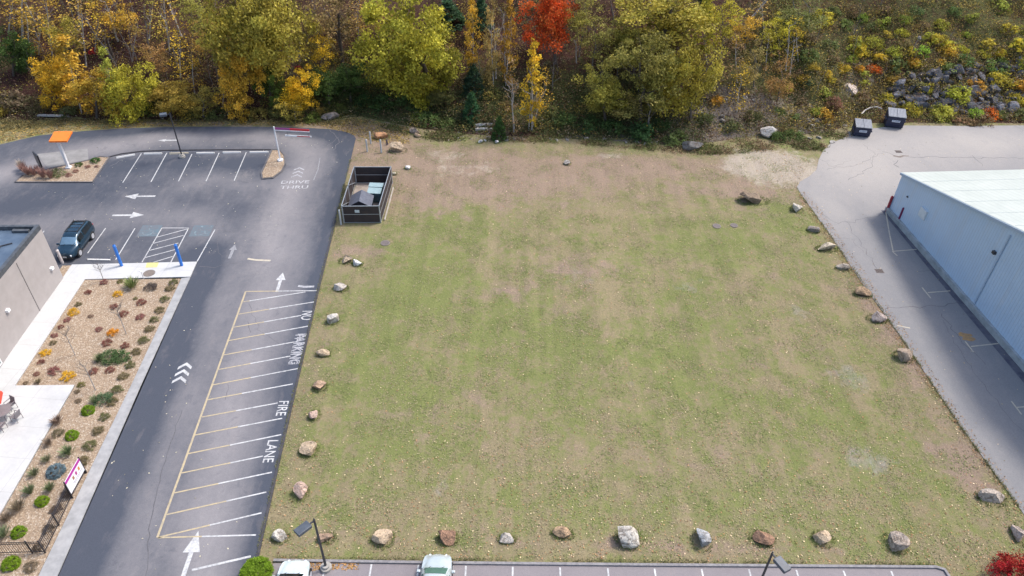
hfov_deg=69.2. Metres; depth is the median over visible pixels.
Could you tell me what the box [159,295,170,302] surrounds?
garden shrub
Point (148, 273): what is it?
manhole cover
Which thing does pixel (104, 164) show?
island kerb
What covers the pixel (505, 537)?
boulder
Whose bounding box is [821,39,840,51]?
shrub
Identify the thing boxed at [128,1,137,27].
bare tree
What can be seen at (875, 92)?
shrub
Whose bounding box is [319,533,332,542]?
boulder
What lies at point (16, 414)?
patio chair
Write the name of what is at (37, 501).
garden shrub
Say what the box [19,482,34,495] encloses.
grass tuft
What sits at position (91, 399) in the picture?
grass tuft
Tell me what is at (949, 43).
shrub
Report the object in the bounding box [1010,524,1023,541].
boulder
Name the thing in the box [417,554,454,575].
parked car
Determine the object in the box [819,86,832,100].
shrub
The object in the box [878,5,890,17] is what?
shrub
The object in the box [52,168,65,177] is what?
garden shrub
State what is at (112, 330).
garden shrub
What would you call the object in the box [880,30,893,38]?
shrub
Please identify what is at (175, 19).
bare tree
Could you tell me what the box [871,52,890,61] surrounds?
shrub
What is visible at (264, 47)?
broadleaf tree
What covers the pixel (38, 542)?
iron fence
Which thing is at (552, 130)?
shrubs
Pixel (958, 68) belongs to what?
riprap stone
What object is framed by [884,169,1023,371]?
warehouse
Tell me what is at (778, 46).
open crowned tree
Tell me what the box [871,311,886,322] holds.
boulder
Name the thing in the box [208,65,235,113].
sapling
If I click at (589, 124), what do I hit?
shrub
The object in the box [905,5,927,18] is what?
shrub
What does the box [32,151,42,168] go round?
menu board
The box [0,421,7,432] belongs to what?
patio chair
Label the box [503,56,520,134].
sapling
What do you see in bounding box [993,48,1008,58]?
shrub
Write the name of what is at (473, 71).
conifer tree
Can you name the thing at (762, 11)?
sapling
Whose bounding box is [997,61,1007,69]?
riprap stone
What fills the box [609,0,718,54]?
broadleaf tree
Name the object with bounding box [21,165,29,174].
grass tuft
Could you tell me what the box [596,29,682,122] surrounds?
broadleaf tree
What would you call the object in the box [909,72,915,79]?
riprap stone
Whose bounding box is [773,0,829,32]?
open crowned tree
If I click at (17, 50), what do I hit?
broadleaf tree
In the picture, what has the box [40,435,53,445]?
grass tuft
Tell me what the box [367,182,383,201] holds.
green dumpster
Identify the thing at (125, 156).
wheel stop
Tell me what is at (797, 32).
sapling
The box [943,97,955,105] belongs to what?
riprap stone
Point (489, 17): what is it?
birch tree
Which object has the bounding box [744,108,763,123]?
shrub
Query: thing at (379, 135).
boulder
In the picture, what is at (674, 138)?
shrub
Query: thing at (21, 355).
sidewalk
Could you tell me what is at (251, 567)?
clipped shrub
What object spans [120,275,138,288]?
grass tuft
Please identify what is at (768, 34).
sapling
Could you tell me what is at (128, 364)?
garden shrub
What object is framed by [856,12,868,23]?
shrub
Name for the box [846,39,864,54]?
shrub
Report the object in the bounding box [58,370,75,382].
garden shrub
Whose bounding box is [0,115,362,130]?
grass strip
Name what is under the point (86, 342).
landscape bed
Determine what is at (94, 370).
garden shrub
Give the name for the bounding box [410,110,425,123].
shrub
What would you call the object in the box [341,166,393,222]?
trash enclosure
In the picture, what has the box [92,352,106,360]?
grass tuft
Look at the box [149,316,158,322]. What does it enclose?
garden shrub
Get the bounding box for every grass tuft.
[0,510,13,523]
[0,524,10,538]
[4,493,27,511]
[15,161,27,171]
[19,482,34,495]
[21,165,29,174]
[26,465,39,476]
[27,164,35,175]
[35,165,45,177]
[39,452,52,462]
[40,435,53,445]
[40,480,55,492]
[44,168,52,177]
[48,413,64,425]
[57,443,76,457]
[87,395,99,402]
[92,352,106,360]
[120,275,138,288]
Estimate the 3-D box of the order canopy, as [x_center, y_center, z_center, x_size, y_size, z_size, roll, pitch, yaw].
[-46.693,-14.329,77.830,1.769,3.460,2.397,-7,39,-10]
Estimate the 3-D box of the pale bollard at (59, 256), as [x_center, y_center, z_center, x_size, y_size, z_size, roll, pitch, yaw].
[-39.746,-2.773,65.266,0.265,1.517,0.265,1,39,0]
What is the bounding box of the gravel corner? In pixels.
[60,265,70,275]
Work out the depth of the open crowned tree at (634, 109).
85.28 m
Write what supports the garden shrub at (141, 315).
on the landscape bed at (86, 342)
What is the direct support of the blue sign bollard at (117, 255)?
on the sidewalk
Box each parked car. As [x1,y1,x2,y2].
[56,220,94,258]
[277,560,311,575]
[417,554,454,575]
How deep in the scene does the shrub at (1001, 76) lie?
94.43 m
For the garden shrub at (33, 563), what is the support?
on the landscape bed at (86, 342)
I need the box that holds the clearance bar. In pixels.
[273,126,310,161]
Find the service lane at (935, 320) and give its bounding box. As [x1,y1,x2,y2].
[797,125,1023,513]
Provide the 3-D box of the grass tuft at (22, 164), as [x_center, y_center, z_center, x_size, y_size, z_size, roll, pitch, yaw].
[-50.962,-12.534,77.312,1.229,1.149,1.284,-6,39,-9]
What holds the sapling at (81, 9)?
on the hillside
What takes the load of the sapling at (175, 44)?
on the hillside
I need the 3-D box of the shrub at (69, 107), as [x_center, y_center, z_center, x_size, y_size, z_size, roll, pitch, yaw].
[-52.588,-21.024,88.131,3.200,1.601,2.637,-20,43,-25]
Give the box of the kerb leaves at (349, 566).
[282,557,358,570]
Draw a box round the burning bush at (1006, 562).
[985,549,1023,575]
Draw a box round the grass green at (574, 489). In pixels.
[262,129,1023,572]
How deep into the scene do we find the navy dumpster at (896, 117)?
89.04 m
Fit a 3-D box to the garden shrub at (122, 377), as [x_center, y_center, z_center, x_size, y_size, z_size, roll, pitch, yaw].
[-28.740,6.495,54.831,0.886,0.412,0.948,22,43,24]
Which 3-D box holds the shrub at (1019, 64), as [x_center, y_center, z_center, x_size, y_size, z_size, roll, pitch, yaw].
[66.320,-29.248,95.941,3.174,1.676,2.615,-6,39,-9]
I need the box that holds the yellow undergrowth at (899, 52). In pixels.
[0,0,1023,138]
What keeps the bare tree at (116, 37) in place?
on the hillside
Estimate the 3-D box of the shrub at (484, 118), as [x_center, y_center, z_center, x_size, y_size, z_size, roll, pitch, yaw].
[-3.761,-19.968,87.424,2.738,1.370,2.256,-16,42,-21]
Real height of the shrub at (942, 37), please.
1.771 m
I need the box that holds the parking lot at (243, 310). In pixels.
[0,127,355,575]
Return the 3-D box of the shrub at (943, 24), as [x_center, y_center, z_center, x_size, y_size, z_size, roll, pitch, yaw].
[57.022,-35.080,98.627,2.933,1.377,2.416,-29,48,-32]
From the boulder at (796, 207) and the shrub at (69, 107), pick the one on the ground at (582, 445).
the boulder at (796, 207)
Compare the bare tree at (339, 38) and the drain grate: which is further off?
the bare tree at (339, 38)
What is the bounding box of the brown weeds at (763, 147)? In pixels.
[361,118,851,154]
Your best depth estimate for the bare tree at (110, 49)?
91.67 m
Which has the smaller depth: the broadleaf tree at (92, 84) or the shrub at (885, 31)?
the broadleaf tree at (92, 84)
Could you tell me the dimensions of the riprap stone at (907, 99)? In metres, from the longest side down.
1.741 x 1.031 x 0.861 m
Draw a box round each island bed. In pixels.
[17,157,106,180]
[262,150,283,177]
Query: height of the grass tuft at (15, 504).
0.652 m
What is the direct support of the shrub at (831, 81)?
on the hillside
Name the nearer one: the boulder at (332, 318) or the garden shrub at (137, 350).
the garden shrub at (137, 350)
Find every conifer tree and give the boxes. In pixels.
[148,87,162,114]
[430,0,466,31]
[457,62,485,101]
[459,91,482,125]
[468,0,495,32]
[488,115,508,142]
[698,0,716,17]
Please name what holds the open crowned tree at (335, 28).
on the hillside
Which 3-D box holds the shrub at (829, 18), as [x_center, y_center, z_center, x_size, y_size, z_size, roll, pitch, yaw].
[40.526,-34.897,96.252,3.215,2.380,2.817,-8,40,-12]
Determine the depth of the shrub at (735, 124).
87.23 m
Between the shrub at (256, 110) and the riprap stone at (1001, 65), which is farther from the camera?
the riprap stone at (1001, 65)
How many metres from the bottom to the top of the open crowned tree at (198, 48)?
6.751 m
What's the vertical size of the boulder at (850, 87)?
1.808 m
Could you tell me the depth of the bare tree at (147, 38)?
90.28 m
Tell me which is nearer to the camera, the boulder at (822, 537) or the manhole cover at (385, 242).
the boulder at (822, 537)
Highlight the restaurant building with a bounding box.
[0,225,62,366]
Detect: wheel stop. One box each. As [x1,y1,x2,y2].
[87,259,109,260]
[116,154,134,157]
[196,152,214,153]
[250,151,268,152]
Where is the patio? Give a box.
[0,385,73,514]
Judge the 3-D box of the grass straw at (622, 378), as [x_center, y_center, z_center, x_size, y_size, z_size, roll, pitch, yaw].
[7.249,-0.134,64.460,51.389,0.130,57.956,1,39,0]
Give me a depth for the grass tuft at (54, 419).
51.31 m
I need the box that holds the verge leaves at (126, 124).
[0,117,409,143]
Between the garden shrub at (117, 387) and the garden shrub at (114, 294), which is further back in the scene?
the garden shrub at (114, 294)
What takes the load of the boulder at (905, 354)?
on the ground at (582, 445)
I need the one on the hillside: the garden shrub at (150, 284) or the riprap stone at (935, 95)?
the riprap stone at (935, 95)
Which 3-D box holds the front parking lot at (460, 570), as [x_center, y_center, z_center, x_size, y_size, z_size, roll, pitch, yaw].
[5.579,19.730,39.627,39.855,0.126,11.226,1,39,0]
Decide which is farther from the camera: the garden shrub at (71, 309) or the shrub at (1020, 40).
the shrub at (1020, 40)
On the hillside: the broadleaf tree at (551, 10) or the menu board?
the broadleaf tree at (551, 10)
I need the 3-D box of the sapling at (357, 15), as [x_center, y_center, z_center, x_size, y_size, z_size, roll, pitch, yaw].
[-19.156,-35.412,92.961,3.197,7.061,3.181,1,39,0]
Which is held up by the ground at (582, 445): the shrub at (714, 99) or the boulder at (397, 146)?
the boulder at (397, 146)
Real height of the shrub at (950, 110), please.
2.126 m
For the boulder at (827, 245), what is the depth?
69.08 m
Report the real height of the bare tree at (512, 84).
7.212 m
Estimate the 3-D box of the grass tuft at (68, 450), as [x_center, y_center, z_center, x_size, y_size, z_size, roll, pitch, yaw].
[-29.473,10.829,49.104,1.254,0.622,1.231,3,39,2]
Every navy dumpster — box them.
[851,118,872,137]
[883,107,906,128]
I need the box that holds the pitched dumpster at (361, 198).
[348,190,373,205]
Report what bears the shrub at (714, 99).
on the hillside
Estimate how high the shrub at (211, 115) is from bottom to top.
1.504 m
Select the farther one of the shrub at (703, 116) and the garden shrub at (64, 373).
the shrub at (703, 116)
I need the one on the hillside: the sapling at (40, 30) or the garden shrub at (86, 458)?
the sapling at (40, 30)
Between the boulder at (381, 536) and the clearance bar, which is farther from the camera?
the clearance bar
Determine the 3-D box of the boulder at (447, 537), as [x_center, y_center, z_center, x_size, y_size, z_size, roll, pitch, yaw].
[-3.940,15.041,44.778,1.105,0.916,0.898,1,39,0]
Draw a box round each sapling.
[0,0,38,31]
[2,0,63,37]
[3,0,52,62]
[24,5,42,50]
[24,8,56,54]
[32,0,76,55]
[63,0,107,65]
[64,0,104,22]
[85,1,114,51]
[103,35,121,66]
[118,28,132,61]
[122,20,137,59]
[123,15,157,60]
[136,0,176,42]
[147,0,190,51]
[159,13,180,69]
[166,28,195,77]
[179,44,208,93]
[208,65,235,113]
[343,1,369,52]
[351,0,369,29]
[440,37,460,74]
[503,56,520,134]
[533,66,553,124]
[546,54,560,90]
[715,14,753,82]
[724,59,752,112]
[746,0,778,27]
[751,22,781,68]
[780,17,807,61]
[910,31,921,56]
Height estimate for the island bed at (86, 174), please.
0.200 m
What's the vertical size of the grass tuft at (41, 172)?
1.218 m
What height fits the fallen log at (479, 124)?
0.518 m
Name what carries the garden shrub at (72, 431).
on the landscape bed at (86, 342)
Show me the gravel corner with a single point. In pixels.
(63, 269)
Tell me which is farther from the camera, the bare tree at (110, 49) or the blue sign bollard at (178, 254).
the bare tree at (110, 49)
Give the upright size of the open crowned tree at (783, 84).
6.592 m
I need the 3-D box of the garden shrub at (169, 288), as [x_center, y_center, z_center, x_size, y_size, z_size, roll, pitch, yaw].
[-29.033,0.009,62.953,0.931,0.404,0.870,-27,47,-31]
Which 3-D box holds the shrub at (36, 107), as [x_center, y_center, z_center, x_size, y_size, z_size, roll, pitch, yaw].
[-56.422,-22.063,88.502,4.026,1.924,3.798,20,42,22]
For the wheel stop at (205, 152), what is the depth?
81.58 m
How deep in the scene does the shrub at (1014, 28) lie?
97.39 m
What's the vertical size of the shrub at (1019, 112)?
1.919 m
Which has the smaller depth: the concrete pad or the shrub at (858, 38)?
the concrete pad
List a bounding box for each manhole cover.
[143,270,154,276]
[381,240,389,245]
[713,224,720,228]
[730,223,737,227]
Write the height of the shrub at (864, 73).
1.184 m
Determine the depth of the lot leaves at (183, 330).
57.29 m
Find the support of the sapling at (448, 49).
on the hillside
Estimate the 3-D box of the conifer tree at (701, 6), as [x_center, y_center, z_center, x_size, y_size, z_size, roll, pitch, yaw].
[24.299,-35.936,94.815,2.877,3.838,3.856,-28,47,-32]
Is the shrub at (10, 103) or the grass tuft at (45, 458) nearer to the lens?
the grass tuft at (45, 458)
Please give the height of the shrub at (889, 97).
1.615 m
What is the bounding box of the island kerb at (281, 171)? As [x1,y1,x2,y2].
[260,149,285,179]
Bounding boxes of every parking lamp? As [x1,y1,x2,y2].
[159,112,184,158]
[294,518,331,573]
[762,551,790,575]
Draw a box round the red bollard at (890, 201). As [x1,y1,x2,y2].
[885,196,893,211]
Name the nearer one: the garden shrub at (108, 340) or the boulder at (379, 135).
the garden shrub at (108, 340)
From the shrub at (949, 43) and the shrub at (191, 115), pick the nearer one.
the shrub at (191, 115)
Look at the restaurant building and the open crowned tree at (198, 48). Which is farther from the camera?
the open crowned tree at (198, 48)
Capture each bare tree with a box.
[30,7,55,44]
[52,324,75,354]
[74,356,95,390]
[76,9,112,60]
[91,256,103,278]
[102,1,117,41]
[105,36,115,61]
[107,300,126,333]
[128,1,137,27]
[141,7,150,56]
[167,0,181,35]
[334,12,345,64]
[486,9,501,78]
[498,9,508,78]
[501,76,517,128]
[521,62,541,129]
[785,21,797,70]
[789,37,801,74]
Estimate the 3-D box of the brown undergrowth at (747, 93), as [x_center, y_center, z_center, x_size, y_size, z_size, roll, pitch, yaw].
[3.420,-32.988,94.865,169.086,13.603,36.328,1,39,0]
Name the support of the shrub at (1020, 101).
on the hillside
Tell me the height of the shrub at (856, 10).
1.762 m
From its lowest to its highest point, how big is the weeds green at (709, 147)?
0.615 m
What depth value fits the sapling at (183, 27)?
90.38 m
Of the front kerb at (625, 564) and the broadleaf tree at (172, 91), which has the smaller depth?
the front kerb at (625, 564)
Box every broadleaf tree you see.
[0,24,37,76]
[28,52,76,110]
[48,33,98,114]
[61,65,127,122]
[96,45,123,110]
[99,59,163,126]
[146,79,198,122]
[191,0,320,97]
[212,49,266,123]
[251,65,287,107]
[279,63,323,117]
[305,66,341,104]
[323,58,372,101]
[344,0,465,111]
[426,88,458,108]
[512,0,579,64]
[571,62,634,123]
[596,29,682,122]
[602,16,651,76]
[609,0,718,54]
[647,44,727,122]
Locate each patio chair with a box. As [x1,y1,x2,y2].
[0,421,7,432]
[3,395,17,410]
[8,409,23,422]
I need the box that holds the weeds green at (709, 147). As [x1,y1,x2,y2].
[380,122,847,154]
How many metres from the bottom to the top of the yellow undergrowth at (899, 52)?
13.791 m
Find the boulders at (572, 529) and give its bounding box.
[270,131,1023,555]
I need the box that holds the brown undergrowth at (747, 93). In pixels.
[0,0,1023,144]
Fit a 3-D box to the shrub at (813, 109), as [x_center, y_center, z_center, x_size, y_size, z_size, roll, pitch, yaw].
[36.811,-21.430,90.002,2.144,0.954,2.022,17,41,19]
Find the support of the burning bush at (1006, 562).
on the ground at (582, 445)
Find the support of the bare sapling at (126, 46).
on the hillside
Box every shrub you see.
[0,87,28,113]
[0,107,11,116]
[0,554,21,571]
[10,525,27,539]
[21,93,53,114]
[22,559,38,573]
[33,495,49,507]
[39,349,50,356]
[41,524,53,534]
[45,462,66,479]
[47,366,61,375]
[48,503,62,512]
[51,428,64,438]
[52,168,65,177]
[56,104,82,118]
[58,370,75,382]
[64,429,78,440]
[67,307,79,316]
[80,455,90,465]
[81,405,94,415]
[82,439,96,450]
[88,367,97,375]
[89,157,99,163]
[92,425,104,435]
[93,391,112,406]
[94,326,103,331]
[95,347,121,365]
[98,412,110,421]
[101,338,112,346]
[104,366,114,373]
[105,396,118,406]
[106,328,118,336]
[110,349,131,364]
[110,384,123,393]
[112,290,123,297]
[117,372,129,379]
[120,311,128,316]
[120,342,129,348]
[124,360,135,368]
[131,347,141,355]
[134,103,157,117]
[135,313,145,319]
[136,298,145,305]
[137,335,150,344]
[143,282,157,290]
[144,325,155,331]
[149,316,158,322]
[154,306,164,312]
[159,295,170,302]
[165,285,175,291]
[168,278,177,285]
[177,105,200,120]
[205,106,226,120]
[239,556,274,575]
[245,106,268,122]
[265,105,283,118]
[303,111,320,123]
[315,106,329,114]
[327,100,347,111]
[395,94,421,111]
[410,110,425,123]
[418,110,442,127]
[437,115,457,130]
[450,105,470,118]
[472,113,488,127]
[483,86,501,100]
[498,99,514,111]
[541,104,559,117]
[551,108,577,127]
[574,113,602,135]
[600,119,626,136]
[625,120,656,142]
[650,116,671,132]
[659,128,687,147]
[693,111,716,124]
[710,94,724,106]
[717,116,741,133]
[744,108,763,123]
[768,130,788,143]
[772,105,787,116]
[778,123,796,135]
[784,129,806,140]
[788,113,800,123]
[794,97,805,106]
[795,48,819,62]
[796,74,810,84]
[803,31,821,41]
[803,78,815,85]
[805,63,821,70]
[808,105,823,116]
[810,8,836,28]
[814,107,834,123]
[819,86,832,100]
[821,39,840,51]
[821,70,833,79]
[823,95,845,111]
[824,5,843,17]
[826,56,840,63]
[826,77,837,85]
[834,79,845,89]
[838,63,851,74]
[839,18,852,31]
[844,2,864,17]
[845,54,857,64]
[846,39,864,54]
[848,35,863,43]
[849,90,873,107]
[851,42,872,57]
[854,65,865,72]
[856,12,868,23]
[857,70,871,78]
[862,22,878,32]
[864,35,885,50]
[866,64,882,74]
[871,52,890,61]
[871,88,885,99]
[873,17,891,31]
[877,91,898,105]
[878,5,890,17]
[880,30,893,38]
[883,75,898,83]
[884,45,903,58]
[889,56,909,74]
[894,27,909,36]
[896,14,912,23]
[896,37,912,50]
[900,101,926,117]
[904,45,919,59]
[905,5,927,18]
[905,78,925,89]
[906,56,919,68]
[910,58,923,66]
[914,44,930,57]
[915,20,931,29]
[920,82,933,93]
[921,32,941,45]
[927,33,950,46]
[927,102,956,123]
[932,18,951,31]
[936,43,959,58]
[939,62,957,73]
[940,40,956,51]
[942,82,972,102]
[948,6,961,18]
[950,116,966,124]
[956,44,969,53]
[956,54,975,67]
[960,31,973,38]
[963,13,979,22]
[963,117,979,126]
[964,78,986,95]
[968,107,985,118]
[977,49,991,58]
[978,112,994,127]
[979,38,996,52]
[980,56,1010,74]
[984,106,1003,121]
[986,70,1018,93]
[989,110,1008,120]
[991,0,1012,16]
[992,47,1006,58]
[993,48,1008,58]
[998,22,1019,35]
[1005,92,1023,106]
[1008,37,1023,53]
[1010,79,1023,93]
[1012,55,1023,70]
[1014,107,1023,119]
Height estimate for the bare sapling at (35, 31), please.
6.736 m
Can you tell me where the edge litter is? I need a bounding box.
[795,192,1023,509]
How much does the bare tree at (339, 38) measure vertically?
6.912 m
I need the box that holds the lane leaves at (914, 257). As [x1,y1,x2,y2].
[822,139,1019,460]
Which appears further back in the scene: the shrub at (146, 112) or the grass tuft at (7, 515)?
the shrub at (146, 112)
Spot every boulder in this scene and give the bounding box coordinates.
[271,529,286,541]
[293,481,307,498]
[299,441,316,455]
[308,410,317,418]
[312,380,325,388]
[316,349,329,356]
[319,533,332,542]
[321,112,339,120]
[327,313,338,323]
[333,283,345,290]
[342,255,352,263]
[353,259,362,265]
[371,529,392,543]
[374,132,387,138]
[390,142,405,151]
[409,127,419,133]
[438,530,455,545]
[499,532,513,543]
[553,526,570,537]
[618,526,638,548]
[682,141,703,150]
[696,528,710,546]
[740,191,760,203]
[752,530,774,544]
[760,126,774,137]
[793,203,801,211]
[807,226,819,232]
[813,530,831,544]
[818,242,835,249]
[835,263,849,269]
[845,83,857,95]
[855,286,871,295]
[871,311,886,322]
[887,531,909,551]
[897,348,912,361]
[978,488,1004,502]
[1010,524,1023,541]
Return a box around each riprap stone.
[884,99,896,107]
[892,90,900,99]
[894,79,905,87]
[905,95,914,102]
[906,85,915,92]
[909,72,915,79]
[912,94,922,101]
[916,86,929,92]
[919,102,930,109]
[922,77,929,83]
[922,94,928,101]
[924,71,932,77]
[930,77,941,84]
[932,92,938,99]
[933,70,943,77]
[937,97,948,104]
[940,75,948,82]
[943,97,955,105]
[954,64,964,73]
[964,101,977,110]
[967,85,980,90]
[971,88,983,98]
[978,71,985,81]
[988,83,1001,93]
[989,96,998,103]
[996,103,1004,110]
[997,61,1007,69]
[1007,101,1019,112]
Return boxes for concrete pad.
[37,149,87,167]
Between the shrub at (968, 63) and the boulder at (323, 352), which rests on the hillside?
the shrub at (968, 63)
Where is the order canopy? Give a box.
[49,131,72,168]
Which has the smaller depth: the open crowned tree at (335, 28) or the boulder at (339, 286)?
the boulder at (339, 286)
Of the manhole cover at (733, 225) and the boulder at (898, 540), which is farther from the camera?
the manhole cover at (733, 225)
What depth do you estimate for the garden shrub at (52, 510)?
45.88 m
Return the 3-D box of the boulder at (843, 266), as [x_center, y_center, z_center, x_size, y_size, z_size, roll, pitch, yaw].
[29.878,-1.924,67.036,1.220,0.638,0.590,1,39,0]
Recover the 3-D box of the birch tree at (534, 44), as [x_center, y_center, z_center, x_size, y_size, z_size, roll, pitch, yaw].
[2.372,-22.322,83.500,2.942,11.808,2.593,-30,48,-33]
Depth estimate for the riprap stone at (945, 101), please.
92.61 m
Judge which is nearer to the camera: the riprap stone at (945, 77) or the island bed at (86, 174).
the island bed at (86, 174)
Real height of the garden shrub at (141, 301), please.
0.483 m
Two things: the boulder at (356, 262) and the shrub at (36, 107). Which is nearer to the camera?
the boulder at (356, 262)
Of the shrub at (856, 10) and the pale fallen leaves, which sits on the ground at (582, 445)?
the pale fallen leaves
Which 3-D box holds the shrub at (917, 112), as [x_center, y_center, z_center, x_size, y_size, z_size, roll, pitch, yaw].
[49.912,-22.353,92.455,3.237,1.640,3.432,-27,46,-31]
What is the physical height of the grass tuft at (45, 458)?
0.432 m
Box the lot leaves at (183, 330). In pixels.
[48,136,341,556]
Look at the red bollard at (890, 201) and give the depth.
74.01 m
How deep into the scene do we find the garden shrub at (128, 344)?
57.34 m
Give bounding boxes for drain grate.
[874,269,883,272]
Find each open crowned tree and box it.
[38,15,88,60]
[86,0,138,33]
[138,41,168,76]
[171,0,205,47]
[178,85,222,118]
[185,18,220,60]
[273,94,310,125]
[286,17,321,74]
[301,28,339,75]
[303,0,358,62]
[363,0,397,34]
[368,41,405,77]
[560,0,601,56]
[570,7,622,70]
[604,85,678,127]
[700,0,745,67]
[726,15,761,53]
[734,38,765,88]
[760,11,795,59]
[761,50,796,99]
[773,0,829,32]
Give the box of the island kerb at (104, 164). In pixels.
[14,156,109,182]
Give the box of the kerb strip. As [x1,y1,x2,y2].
[38,277,189,575]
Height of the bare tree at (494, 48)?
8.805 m
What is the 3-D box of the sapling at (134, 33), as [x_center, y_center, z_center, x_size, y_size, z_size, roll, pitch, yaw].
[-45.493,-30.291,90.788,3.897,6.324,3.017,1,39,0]
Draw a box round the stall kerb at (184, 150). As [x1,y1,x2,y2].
[108,149,270,156]
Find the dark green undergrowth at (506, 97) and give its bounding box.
[275,70,711,143]
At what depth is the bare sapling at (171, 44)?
89.44 m
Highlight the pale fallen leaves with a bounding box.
[269,133,1019,575]
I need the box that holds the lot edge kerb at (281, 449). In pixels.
[256,220,335,556]
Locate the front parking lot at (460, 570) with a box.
[268,563,946,575]
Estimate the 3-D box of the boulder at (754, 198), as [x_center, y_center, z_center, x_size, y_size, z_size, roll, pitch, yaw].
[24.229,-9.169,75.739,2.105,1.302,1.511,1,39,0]
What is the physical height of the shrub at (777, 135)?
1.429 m
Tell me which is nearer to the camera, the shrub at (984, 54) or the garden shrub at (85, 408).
the garden shrub at (85, 408)
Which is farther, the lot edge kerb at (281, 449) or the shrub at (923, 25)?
the shrub at (923, 25)
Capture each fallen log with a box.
[475,123,491,126]
[475,127,491,130]
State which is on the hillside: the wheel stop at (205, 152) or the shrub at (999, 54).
the shrub at (999, 54)
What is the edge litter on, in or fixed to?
on the ground at (582, 445)
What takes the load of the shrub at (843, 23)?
on the hillside
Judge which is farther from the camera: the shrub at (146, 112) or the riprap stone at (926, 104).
the riprap stone at (926, 104)
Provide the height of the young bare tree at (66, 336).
3.024 m
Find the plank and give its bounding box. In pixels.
[37,114,68,116]
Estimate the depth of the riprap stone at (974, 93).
93.48 m
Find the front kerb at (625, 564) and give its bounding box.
[273,559,949,575]
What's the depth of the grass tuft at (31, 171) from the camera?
76.83 m
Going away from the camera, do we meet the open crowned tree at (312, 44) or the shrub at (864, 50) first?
the open crowned tree at (312, 44)
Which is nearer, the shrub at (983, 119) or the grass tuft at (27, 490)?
the grass tuft at (27, 490)
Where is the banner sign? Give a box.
[63,457,86,497]
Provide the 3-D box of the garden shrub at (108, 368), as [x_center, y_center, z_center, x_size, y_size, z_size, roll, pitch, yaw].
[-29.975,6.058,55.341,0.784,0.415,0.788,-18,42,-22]
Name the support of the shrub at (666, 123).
on the hillside
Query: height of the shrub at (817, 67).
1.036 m
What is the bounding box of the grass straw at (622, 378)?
[262,128,1022,575]
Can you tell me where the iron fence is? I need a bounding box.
[0,471,85,553]
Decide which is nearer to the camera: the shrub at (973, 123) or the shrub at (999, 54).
the shrub at (973, 123)
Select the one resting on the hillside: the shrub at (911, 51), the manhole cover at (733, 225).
the shrub at (911, 51)
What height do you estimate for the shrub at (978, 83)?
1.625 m
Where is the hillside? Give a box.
[0,0,1023,142]
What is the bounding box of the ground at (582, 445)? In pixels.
[0,115,1023,575]
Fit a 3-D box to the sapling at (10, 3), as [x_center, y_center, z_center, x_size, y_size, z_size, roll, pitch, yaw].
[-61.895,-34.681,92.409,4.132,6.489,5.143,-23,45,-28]
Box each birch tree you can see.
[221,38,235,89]
[464,0,483,79]
[479,0,500,86]
[497,0,520,90]
[519,38,544,130]
[688,0,715,63]
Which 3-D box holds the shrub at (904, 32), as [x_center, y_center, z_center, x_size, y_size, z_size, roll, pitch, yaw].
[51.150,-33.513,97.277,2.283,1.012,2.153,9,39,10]
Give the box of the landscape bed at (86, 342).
[0,279,180,575]
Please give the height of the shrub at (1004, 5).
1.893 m
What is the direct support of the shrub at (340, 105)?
on the hillside
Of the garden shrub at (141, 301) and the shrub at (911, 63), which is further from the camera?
the shrub at (911, 63)
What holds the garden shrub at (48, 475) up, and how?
on the landscape bed at (86, 342)
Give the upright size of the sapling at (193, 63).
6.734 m
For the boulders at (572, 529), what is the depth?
46.81 m
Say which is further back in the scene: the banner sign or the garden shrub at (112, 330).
the garden shrub at (112, 330)
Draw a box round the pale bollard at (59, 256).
[55,249,63,263]
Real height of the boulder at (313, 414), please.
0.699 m
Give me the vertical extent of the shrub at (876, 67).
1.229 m
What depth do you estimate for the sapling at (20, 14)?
88.57 m
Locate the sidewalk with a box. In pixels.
[0,262,196,404]
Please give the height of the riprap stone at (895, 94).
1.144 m
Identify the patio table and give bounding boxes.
[0,404,11,420]
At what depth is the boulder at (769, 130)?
86.61 m
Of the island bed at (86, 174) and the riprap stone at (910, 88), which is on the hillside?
the riprap stone at (910, 88)
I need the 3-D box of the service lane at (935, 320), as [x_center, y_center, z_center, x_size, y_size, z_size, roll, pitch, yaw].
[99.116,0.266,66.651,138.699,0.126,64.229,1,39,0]
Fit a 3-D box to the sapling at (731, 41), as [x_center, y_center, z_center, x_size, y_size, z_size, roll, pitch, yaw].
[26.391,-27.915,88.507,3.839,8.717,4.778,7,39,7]
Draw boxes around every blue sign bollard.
[112,244,122,266]
[174,244,182,265]
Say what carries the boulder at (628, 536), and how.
on the ground at (582, 445)

